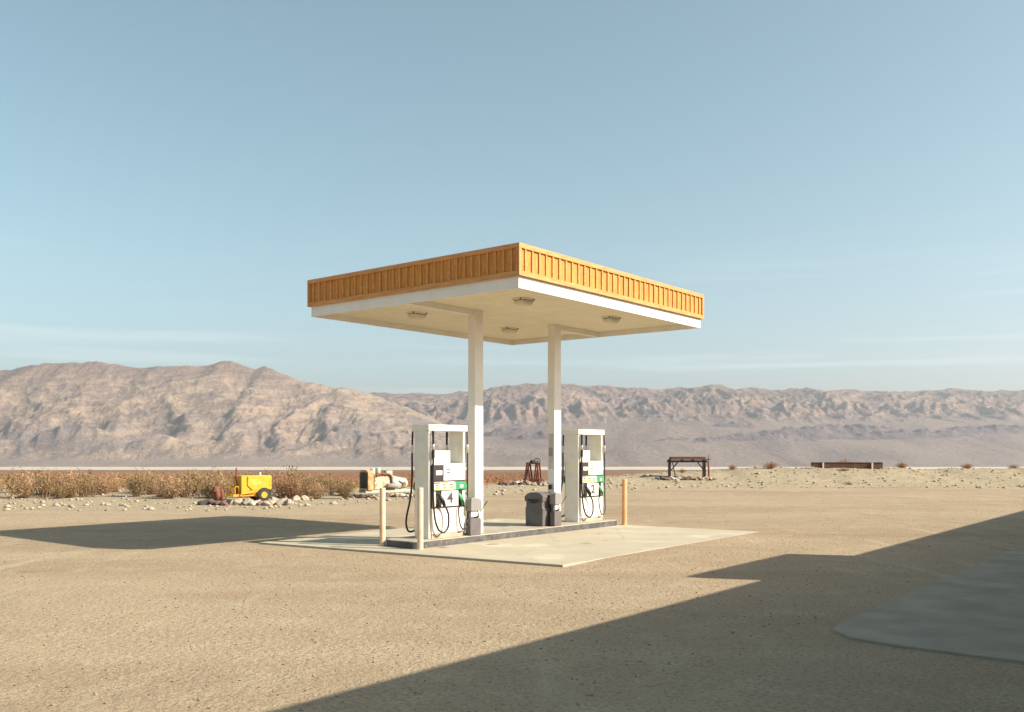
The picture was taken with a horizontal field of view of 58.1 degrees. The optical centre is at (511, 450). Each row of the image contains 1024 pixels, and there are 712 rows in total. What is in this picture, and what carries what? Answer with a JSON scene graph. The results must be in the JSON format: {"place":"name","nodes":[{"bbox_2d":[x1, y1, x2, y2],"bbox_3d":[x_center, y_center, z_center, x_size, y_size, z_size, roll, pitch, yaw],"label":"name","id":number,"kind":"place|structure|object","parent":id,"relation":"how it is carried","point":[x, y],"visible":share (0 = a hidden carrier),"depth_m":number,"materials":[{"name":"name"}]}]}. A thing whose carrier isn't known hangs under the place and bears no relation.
{"place":"outdoors","nodes":[
{"label":"outdoors","id":0,"kind":"place"},
{"bbox_2d":[0,467,1023,711],"bbox_3d":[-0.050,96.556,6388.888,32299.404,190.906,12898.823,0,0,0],"label":"desert ground","id":1,"kind":"structure","parent":0,"point":[782,661],"depth_m":12.31,"materials":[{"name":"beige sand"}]},
{"bbox_2d":[0,474,7,491],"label":"desert bush","id":2,"kind":"object","parent":1,"relation":"on","point":[2,484],"visible":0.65,"depth_m":41.90,"materials":[{"name":"beige plant"}]},
{"bbox_2d":[1,467,31,491],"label":"desert bush","id":3,"kind":"object","parent":1,"relation":"on","point":[8,476],"visible":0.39,"depth_m":42.74,"materials":[{"name":"beige plant"}]},
{"bbox_2d":[0,469,47,497],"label":"desert bush","id":4,"kind":"object","parent":1,"relation":"on","point":[23,492],"visible":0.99,"depth_m":38.82,"materials":[{"name":"beige plant"}]},
{"bbox_2d":[28,468,51,494],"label":"desert bush","id":5,"kind":"object","parent":1,"relation":"on","point":[42,474],"visible":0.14,"depth_m":41.88,"materials":[{"name":"beige plant"}]},
{"bbox_2d":[24,467,64,494],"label":"desert bush","id":6,"kind":"object","parent":1,"relation":"on","point":[42,476],"visible":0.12,"depth_m":41.58,"materials":[{"name":"beige plant"}]},
{"bbox_2d":[32,470,62,497],"bbox_3d":[-20.047,1.433,39.510,1.158,1.257,1.077,0,0,27],"label":"desert bush","id":7,"kind":"object","parent":1,"relation":"on","point":[43,489],"visible":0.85,"depth_m":39.46,"materials":[{"name":"beige plant"}]},
{"bbox_2d":[38,470,66,493],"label":"desert bush","id":8,"kind":"object","parent":1,"relation":"on","point":[50,477],"visible":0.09,"depth_m":41.13,"materials":[{"name":"brown plant"}]},
{"bbox_2d":[41,471,65,495],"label":"desert bush","id":9,"kind":"object","parent":1,"relation":"on","point":[52,494],"visible":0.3,"depth_m":40.79,"materials":[{"name":"beige plant"}]},
{"bbox_2d":[50,479,71,498],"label":"desert bush","id":10,"kind":"object","parent":1,"relation":"on","point":[61,492],"visible":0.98,"depth_m":38.63,"materials":[{"name":"beige plant"}]},
{"bbox_2d":[46,473,79,495],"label":"desert bush","id":11,"kind":"object","parent":1,"relation":"on","point":[62,481],"visible":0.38,"depth_m":40.30,"materials":[{"name":"brown plant"}]},
{"bbox_2d":[50,467,88,494],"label":"desert bush","id":12,"kind":"object","parent":1,"relation":"on","point":[71,477],"visible":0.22,"depth_m":41.69,"materials":[{"name":"beige plant"}]},
{"bbox_2d":[59,478,85,497],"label":"desert bush","id":13,"kind":"object","parent":1,"relation":"on","point":[73,492],"visible":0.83,"depth_m":39.15,"materials":[{"name":"beige plant"}]},
{"bbox_2d":[72,469,100,496],"bbox_3d":[-18.511,1.389,39.954,1.147,1.339,1.233,0,0,20],"label":"desert bush","id":14,"kind":"object","parent":1,"relation":"on","point":[85,490],"visible":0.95,"depth_m":39.92,"materials":[{"name":"beige plant"}]},
{"bbox_2d":[87,484,99,496],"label":"desert bush","id":15,"kind":"object","parent":1,"relation":"on","point":[93,491],"visible":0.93,"depth_m":40.00,"materials":[{"name":"beige plant"}]},
{"bbox_2d":[88,474,98,492],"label":"desert bush","id":16,"kind":"object","parent":1,"relation":"on","point":[93,481],"visible":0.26,"depth_m":43.01,"materials":[{"name":"brown plant"}]},
{"bbox_2d":[92,479,110,494],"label":"desert bush","id":17,"kind":"object","parent":1,"relation":"on","point":[103,484],"visible":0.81,"depth_m":41.72,"materials":[{"name":"brown plant"}]},
{"bbox_2d":[87,477,118,493],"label":"desert bush","id":18,"kind":"object","parent":1,"relation":"on","point":[105,490],"visible":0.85,"depth_m":41.73,"materials":[{"name":"beige plant"}]},
{"bbox_2d":[90,475,120,492],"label":"desert bush","id":19,"kind":"object","parent":1,"relation":"on","point":[107,483],"visible":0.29,"depth_m":42.89,"materials":[{"name":"brown plant"}]},
{"bbox_2d":[99,472,119,479],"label":"desert bush","id":20,"kind":"object","parent":1,"relation":"on","point":[110,475],"visible":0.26,"depth_m":48.40,"materials":[{"name":"beige plant"}]},
{"bbox_2d":[108,475,126,491],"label":"desert bush","id":21,"kind":"object","parent":1,"relation":"on","point":[115,484],"visible":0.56,"depth_m":44.03,"materials":[{"name":"beige plant"}]},
{"bbox_2d":[119,468,157,496],"bbox_3d":[-16.254,1.343,40.196,1.648,1.411,1.654,0,0,-9],"label":"desert bush","id":22,"kind":"object","parent":1,"relation":"on","point":[135,486],"visible":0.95,"depth_m":40.00,"materials":[{"name":"beige plant"}]},
{"bbox_2d":[128,467,168,492],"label":"desert bush","id":23,"kind":"object","parent":1,"relation":"on","point":[149,477],"visible":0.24,"depth_m":42.83,"materials":[{"name":"beige plant"}]},
{"bbox_2d":[142,476,163,494],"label":"desert bush","id":24,"kind":"object","parent":1,"relation":"on","point":[151,492],"visible":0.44,"depth_m":42.00,"materials":[{"name":"brown plant"}]},
{"bbox_2d":[148,485,166,496],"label":"desert bush","id":25,"kind":"object","parent":1,"relation":"on","point":[161,494],"visible":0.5,"depth_m":39.69,"materials":[{"name":"brown plant"}]},
{"bbox_2d":[149,472,190,498],"bbox_3d":[-14.384,1.489,38.910,1.768,1.158,1.800,0,0,0],"label":"desert bush","id":26,"kind":"object","parent":1,"relation":"on","point":[171,492],"visible":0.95,"depth_m":38.76,"materials":[{"name":"beige plant"}]},
{"bbox_2d":[168,471,195,496],"bbox_3d":[-14.366,1.479,40.068,1.365,1.167,1.371,0,0,20],"label":"desert bush","id":27,"kind":"object","parent":1,"relation":"on","point":[180,486],"visible":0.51,"depth_m":39.97,"materials":[{"name":"brown plant"}]},
{"bbox_2d":[177,471,198,496],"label":"desert bush","id":28,"kind":"object","parent":1,"relation":"on","point":[185,494],"visible":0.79,"depth_m":39.95,"materials":[{"name":"beige plant"}]},
{"bbox_2d":[180,469,206,494],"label":"desert bush","id":29,"kind":"object","parent":1,"relation":"on","point":[195,491],"visible":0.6,"depth_m":41.44,"materials":[{"name":"beige plant"}]},
{"bbox_2d":[199,501,207,504],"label":"rock","id":30,"kind":"object","parent":1,"relation":"on","point":[203,503],"visible":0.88,"depth_m":34.37,"materials":[{"name":"stone"}]},
{"bbox_2d":[200,475,214,497],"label":"desert bush","id":31,"kind":"object","parent":1,"relation":"on","point":[206,490],"visible":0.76,"depth_m":38.96,"materials":[{"name":"brown plant"}]},
{"bbox_2d":[197,479,219,493],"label":"desert bush","id":32,"kind":"object","parent":1,"relation":"on","point":[203,486],"visible":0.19,"depth_m":40.41,"materials":[{"name":"brown plant"}]},
{"bbox_2d":[202,475,224,497],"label":"desert bush","id":33,"kind":"object","parent":1,"relation":"on","point":[214,482],"visible":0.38,"depth_m":39.05,"materials":[{"name":"beige plant"}]},
{"bbox_2d":[198,470,230,489],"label":"desert bush","id":34,"kind":"object","parent":1,"relation":"on","point":[211,476],"visible":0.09,"depth_m":42.24,"materials":[{"name":"beige plant"}]},
{"bbox_2d":[201,473,228,495],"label":"desert bush","id":35,"kind":"object","parent":1,"relation":"on","point":[215,482],"visible":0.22,"depth_m":39.57,"materials":[{"name":"brown plant"}]},
{"bbox_2d":[203,475,233,497],"bbox_3d":[-12.210,1.538,38.727,1.595,1.045,1.624,0,0,-1],"label":"desert bush","id":36,"kind":"object","parent":1,"relation":"on","point":[223,485],"visible":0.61,"depth_m":38.68,"materials":[{"name":"beige plant"}]},
{"bbox_2d":[211,486,225,501],"bbox_3d":[-11.291,1.697,35.395,0.520,0.665,0.540,0,0,-29],"label":"engine casting","id":37,"kind":"object","parent":1,"relation":"on","point":[218,494],"visible":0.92,"depth_m":35.24,"materials":[{"name":"brown metal"}]},
{"bbox_2d":[203,466,233,479],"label":"desert bush","id":38,"kind":"object","parent":1,"relation":"on","point":[231,473],"visible":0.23,"depth_m":43.40,"materials":[{"name":"brown plant"}]},
{"bbox_2d":[220,501,229,505],"bbox_3d":[-10.655,1.990,34.194,0.373,0.156,0.369,21,-3,-40],"label":"rock","id":39,"kind":"object","parent":1,"relation":"on","point":[223,503],"visible":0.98,"depth_m":34.07,"materials":[{"name":"stone"}]},
{"bbox_2d":[224,476,233,493],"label":"desert bush","id":40,"kind":"object","parent":1,"relation":"on","point":[229,484],"visible":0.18,"depth_m":40.95,"materials":[{"name":"brown plant"}]},
{"bbox_2d":[233,498,242,504],"bbox_3d":[-10.225,1.970,34.409,0.356,0.348,0.269,0,0,-35],"label":"rock","id":41,"kind":"object","parent":1,"relation":"on","point":[238,501],"visible":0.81,"depth_m":34.33,"materials":[{"name":"beige stone"}]},
{"bbox_2d":[243,499,252,505],"bbox_3d":[-9.807,1.955,34.390,0.442,0.311,0.356,0,0,-15],"label":"rock","id":42,"kind":"object","parent":1,"relation":"on","point":[246,502],"visible":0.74,"depth_m":34.26,"materials":[{"name":"beige stone"}]},
{"bbox_2d":[225,468,271,500],"bbox_3d":[-10.702,1.381,37.141,1.757,1.355,0.959,0,0,-38],"label":"compressor trailer","id":43,"kind":"object","parent":1,"relation":"on","point":[256,487],"visible":0.99,"depth_m":36.95,"materials":[{"name":"yellow paint"}]},
{"bbox_2d":[249,500,257,505],"bbox_3d":[-9.605,1.976,34.199,0.308,0.235,0.292,0,0,19],"label":"rock","id":44,"kind":"object","parent":1,"relation":"on","point":[253,503],"visible":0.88,"depth_m":34.14,"materials":[{"name":"beige stone"}]},
{"bbox_2d":[4,477,503,486],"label":"scrub","id":45,"kind":"object","parent":1,"relation":"on","point":[487,481],"visible":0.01,"depth_m":53.73,"materials":[{"name":"orange plant"}]},
{"bbox_2d":[0,472,530,483],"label":"scrub","id":46,"kind":"object","parent":1,"relation":"on","point":[394,474],"visible":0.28,"depth_m":205.37,"materials":[{"name":"brown plant"}]},
{"bbox_2d":[262,501,270,505],"bbox_3d":[-9.083,1.979,34.167,0.312,0.222,0.337,0,0,36],"label":"rock","id":47,"kind":"object","parent":1,"relation":"on","point":[266,503],"visible":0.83,"depth_m":34.07,"materials":[{"name":"beige stone"}]},
{"bbox_2d":[276,499,285,504],"bbox_3d":[-8.602,1.952,34.404,0.451,0.286,0.310,0,0,-26],"label":"rock","id":48,"kind":"object","parent":1,"relation":"on","point":[281,502],"visible":0.92,"depth_m":34.28,"materials":[{"name":"beige stone"}]},
{"bbox_2d":[276,463,298,480],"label":"desert bush","id":49,"kind":"object","parent":1,"relation":"on","point":[283,478],"visible":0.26,"depth_m":40.92,"materials":[{"name":"beige plant"}]},
{"bbox_2d":[285,499,293,504],"bbox_3d":[-8.297,1.966,34.344,0.284,0.297,0.329,0,0,-40],"label":"rock","id":50,"kind":"object","parent":1,"relation":"on","point":[289,502],"visible":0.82,"depth_m":34.24,"materials":[{"name":"beige stone"}]},
{"bbox_2d":[271,470,309,497],"bbox_3d":[-9.774,1.455,39.708,2.189,1.253,2.005,0,0,5],"label":"desert bush","id":51,"kind":"object","parent":1,"relation":"on","point":[280,487],"visible":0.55,"depth_m":39.65,"materials":[{"name":"brown plant"}]},
{"bbox_2d":[282,478,300,497],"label":"desert bush","id":52,"kind":"object","parent":1,"relation":"on","point":[288,488],"visible":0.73,"depth_m":39.03,"materials":[{"name":"brown plant"}]},
{"bbox_2d":[282,464,306,478],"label":"desert bush","id":53,"kind":"object","parent":1,"relation":"on","point":[294,471],"visible":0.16,"depth_m":42.93,"materials":[{"name":"brown plant"}]},
{"bbox_2d":[275,475,316,497],"bbox_3d":[-9.195,1.561,39.155,1.678,1.049,1.832,0,0,-25],"label":"desert bush","id":54,"kind":"object","parent":1,"relation":"on","point":[298,492],"visible":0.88,"depth_m":38.95,"materials":[{"name":"brown plant"}]},
{"bbox_2d":[301,495,308,499],"bbox_3d":[-8.518,1.969,37.937,0.362,0.209,0.355,16,4,-23],"label":"rock","id":55,"kind":"object","parent":1,"relation":"on","point":[304,497],"visible":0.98,"depth_m":37.85,"materials":[{"name":"beige stone"}]},
{"bbox_2d":[299,472,319,495],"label":"desert bush","id":56,"kind":"object","parent":1,"relation":"on","point":[312,480],"visible":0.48,"depth_m":40.53,"materials":[{"name":"brown plant"}]},
{"bbox_2d":[302,475,328,490],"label":"desert bush","id":57,"kind":"object","parent":1,"relation":"on","point":[318,482],"visible":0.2,"depth_m":41.29,"materials":[{"name":"brown plant"}]},
{"bbox_2d":[306,483,330,498],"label":"desert bush","id":58,"kind":"object","parent":1,"relation":"on","point":[317,494],"visible":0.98,"depth_m":38.52,"materials":[{"name":"brown plant"}]},
{"bbox_2d":[306,484,331,497],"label":"desert bush","id":59,"kind":"object","parent":1,"relation":"on","point":[317,489],"visible":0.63,"depth_m":38.95,"materials":[{"name":"brown plant"}]},
{"bbox_2d":[316,471,333,491],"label":"desert bush","id":60,"kind":"object","parent":1,"relation":"on","point":[322,478],"visible":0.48,"depth_m":43.97,"materials":[{"name":"brown plant"}]},
{"bbox_2d":[324,474,338,494],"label":"desert bush","id":61,"kind":"object","parent":1,"relation":"on","point":[332,487],"visible":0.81,"depth_m":41.96,"materials":[{"name":"beige plant"}]},
{"bbox_2d":[331,480,347,493],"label":"desert bush","id":62,"kind":"object","parent":1,"relation":"on","point":[340,484],"visible":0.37,"depth_m":41.32,"materials":[{"name":"brown plant"}]},
{"bbox_2d":[335,475,359,498],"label":"desert bush","id":63,"kind":"object","parent":1,"relation":"on","point":[344,494],"visible":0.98,"depth_m":38.54,"materials":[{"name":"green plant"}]},
{"bbox_2d":[359,468,412,492],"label":"old engine","id":64,"kind":"object","parent":1,"relation":"on","point":[370,481],"visible":1,"depth_m":40.97,"materials":[{"name":"beige paint"}]},
{"bbox_2d":[259,528,672,566],"bbox_3d":[-1.055,2.107,19.716,7.748,0.202,4.473,0,0,35],"label":"concrete apron","id":65,"kind":"object","parent":1,"relation":"on","point":[543,551],"visible":0.62,"depth_m":18.82,"materials":[{"name":"beige concrete"}]},
{"bbox_2d":[380,488,385,545],"bbox_3d":[-2.718,1.423,19.350,0.124,1.270,0.124,0,0,0],"label":"bollard","id":66,"kind":"object","parent":65,"relation":"on","point":[382,516],"visible":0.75,"depth_m":19.30,"materials":[{"name":"metal"}]},
{"bbox_2d":[417,488,422,549],"bbox_3d":[-1.859,1.408,18.663,0.124,1.300,0.124,0,0,0],"label":"bollard","id":67,"kind":"object","parent":65,"relation":"on","point":[419,518],"visible":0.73,"depth_m":18.61,"materials":[{"name":"metal"}]},
{"bbox_2d":[0,465,1023,510],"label":"berm rubble","id":68,"kind":"object","parent":1,"relation":"on","point":[7,506],"visible":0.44,"depth_m":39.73,"materials":[{"name":"beige stone"}]},
{"bbox_2d":[523,458,543,482],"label":"frame hoist","id":69,"kind":"object","parent":1,"relation":"on","point":[528,471],"visible":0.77,"depth_m":50.95,"materials":[{"name":"brown metal"}]},
{"bbox_2d":[404,518,754,545],"bbox_3d":[1.605,2.108,23.232,7.898,0.200,4.308,0,0,35],"label":"concrete apron","id":70,"kind":"object","parent":1,"relation":"on","point":[667,536],"visible":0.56,"depth_m":21.98,"materials":[{"name":"beige concrete"}]},
{"bbox_2d":[387,519,616,548],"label":"pump island","id":71,"kind":"structure","parent":70,"relation":"on","point":[488,534],"depth_m":21.08,"materials":[{"name":"concrete"}]},
{"bbox_2d":[405,424,468,538],"bbox_3d":[-1.573,0.658,19.881,0.908,2.400,1.242,0,0,39],"label":"fuel dispenser","id":72,"kind":"object","parent":71,"relation":"on","point":[440,478],"visible":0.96,"depth_m":19.54,"materials":[{"name":"white paint"}]},
{"bbox_2d":[431,507,464,533],"bbox_3d":[-1.367,1.496,19.729,0.055,0.525,1.044,0,0,39],"label":"lower door","id":73,"kind":"structure","parent":72,"relation":"in","point":[454,526],"depth_m":19.71,"materials":[{"name":"white paint"}]},
{"bbox_2d":[453,465,464,479],"bbox_3d":[-1.146,0.483,19.960,0.020,0.320,0.392,0,0,39],"label":"display door","id":74,"kind":"structure","parent":72,"relation":"in","point":[458,470],"depth_m":19.96,"materials":[{"name":"white paint"}]},
{"bbox_2d":[465,497,481,535],"bbox_3d":[-0.844,1.442,20.207,0.175,0.833,0.360,0,0,39],"label":"windscreen service unit","id":75,"kind":"object","parent":71,"relation":"on","point":[473,506],"visible":1,"depth_m":20.10,"materials":[{"name":"grey plastic"}]},
{"bbox_2d":[307,242,703,533],"bbox_3d":[0.059,-0.968,21.536,6.026,5.653,7.293,0,0,39],"label":"filling station canopy","id":76,"kind":"object","parent":71,"relation":"on","point":[518,293],"visible":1,"depth_m":20.25,"materials":[{"name":"white metal"}]},
{"bbox_2d":[525,492,550,526],"bbox_3d":[0.646,1.443,22.730,0.568,0.830,0.402,0,0,39],"label":"rubbish bin","id":77,"kind":"object","parent":71,"relation":"on","point":[538,508],"visible":1,"depth_m":22.57,"materials":[{"name":"grey plastic"}]},
{"bbox_2d":[550,492,561,525],"bbox_3d":[1.075,1.442,22.597,0.175,0.832,0.290,0,0,39],"label":"windscreen service unit","id":78,"kind":"object","parent":71,"relation":"on","point":[555,502],"visible":1,"depth_m":22.51,"materials":[{"name":"grey plastic"}]},
{"bbox_2d":[561,429,605,521],"bbox_3d":[2.043,0.658,24.544,0.908,2.400,1.782,0,0,39],"label":"fuel dispenser","id":79,"kind":"object","parent":71,"relation":"on","point":[583,480],"visible":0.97,"depth_m":23.96,"materials":[{"name":"white paint"}]},
{"bbox_2d":[579,496,602,517],"bbox_3d":[2.081,1.496,24.181,0.055,0.525,1.044,0,0,39],"label":"lower door","id":80,"kind":"structure","parent":79,"relation":"in","point":[587,501],"depth_m":24.10,"materials":[{"name":"white paint"}]},
{"bbox_2d":[595,462,602,474],"bbox_3d":[2.298,0.483,24.419,0.013,0.320,0.392,0,0,39],"label":"display door","id":81,"kind":"structure","parent":79,"relation":"in","point":[598,465],"depth_m":24.40,"materials":[{"name":"white paint"}]},
{"bbox_2d":[622,479,626,524],"bbox_3d":[3.024,1.418,24.796,0.136,1.280,0.136,0,0,0],"label":"bollard","id":82,"kind":"object","parent":70,"relation":"on","point":[624,501],"visible":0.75,"depth_m":24.74,"materials":[{"name":"metal"}]},
{"bbox_2d":[667,454,709,477],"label":"timber stand","id":83,"kind":"object","parent":1,"relation":"on","point":[703,460],"visible":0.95,"depth_m":55.44,"materials":[{"name":"brown wood"}]},
{"bbox_2d":[763,462,776,468],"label":"desert bush","id":84,"kind":"object","parent":1,"relation":"on","point":[770,466],"visible":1,"depth_m":60.94,"materials":[{"name":"orange plant"}]},
{"bbox_2d":[811,462,882,468],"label":"steel barrier","id":85,"kind":"object","parent":1,"relation":"on","point":[867,465],"visible":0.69,"depth_m":60.36,"materials":[{"name":"metal"}]},
{"bbox_2d":[895,463,909,467],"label":"desert bush","id":86,"kind":"object","parent":1,"relation":"on","point":[901,465],"visible":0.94,"depth_m":61.39,"materials":[{"name":"orange plant"}]},
{"bbox_2d":[833,545,1023,663],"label":"concrete slab","id":87,"kind":"object","parent":1,"relation":"on","point":[976,611],"visible":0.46,"depth_m":11.13,"materials":[{"name":"concrete"}]},
{"bbox_2d":[961,463,973,468],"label":"desert bush","id":88,"kind":"object","parent":1,"relation":"on","point":[968,466],"visible":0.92,"depth_m":61.39,"materials":[{"name":"orange plant"}]},
{"bbox_2d":[0,361,1023,466],"bbox_3d":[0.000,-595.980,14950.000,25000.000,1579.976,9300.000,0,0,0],"label":"mountains","id":89,"kind":"structure","parent":0,"point":[217,414],"depth_m":13142.42,"materials":[{"name":"brown stone"}]},
{"bbox_2d":[0,0,1023,393],"label":"sky","id":90,"kind":"structure","parent":0,"point":[839,184],"materials":[{"name":"blue"}]}
]}

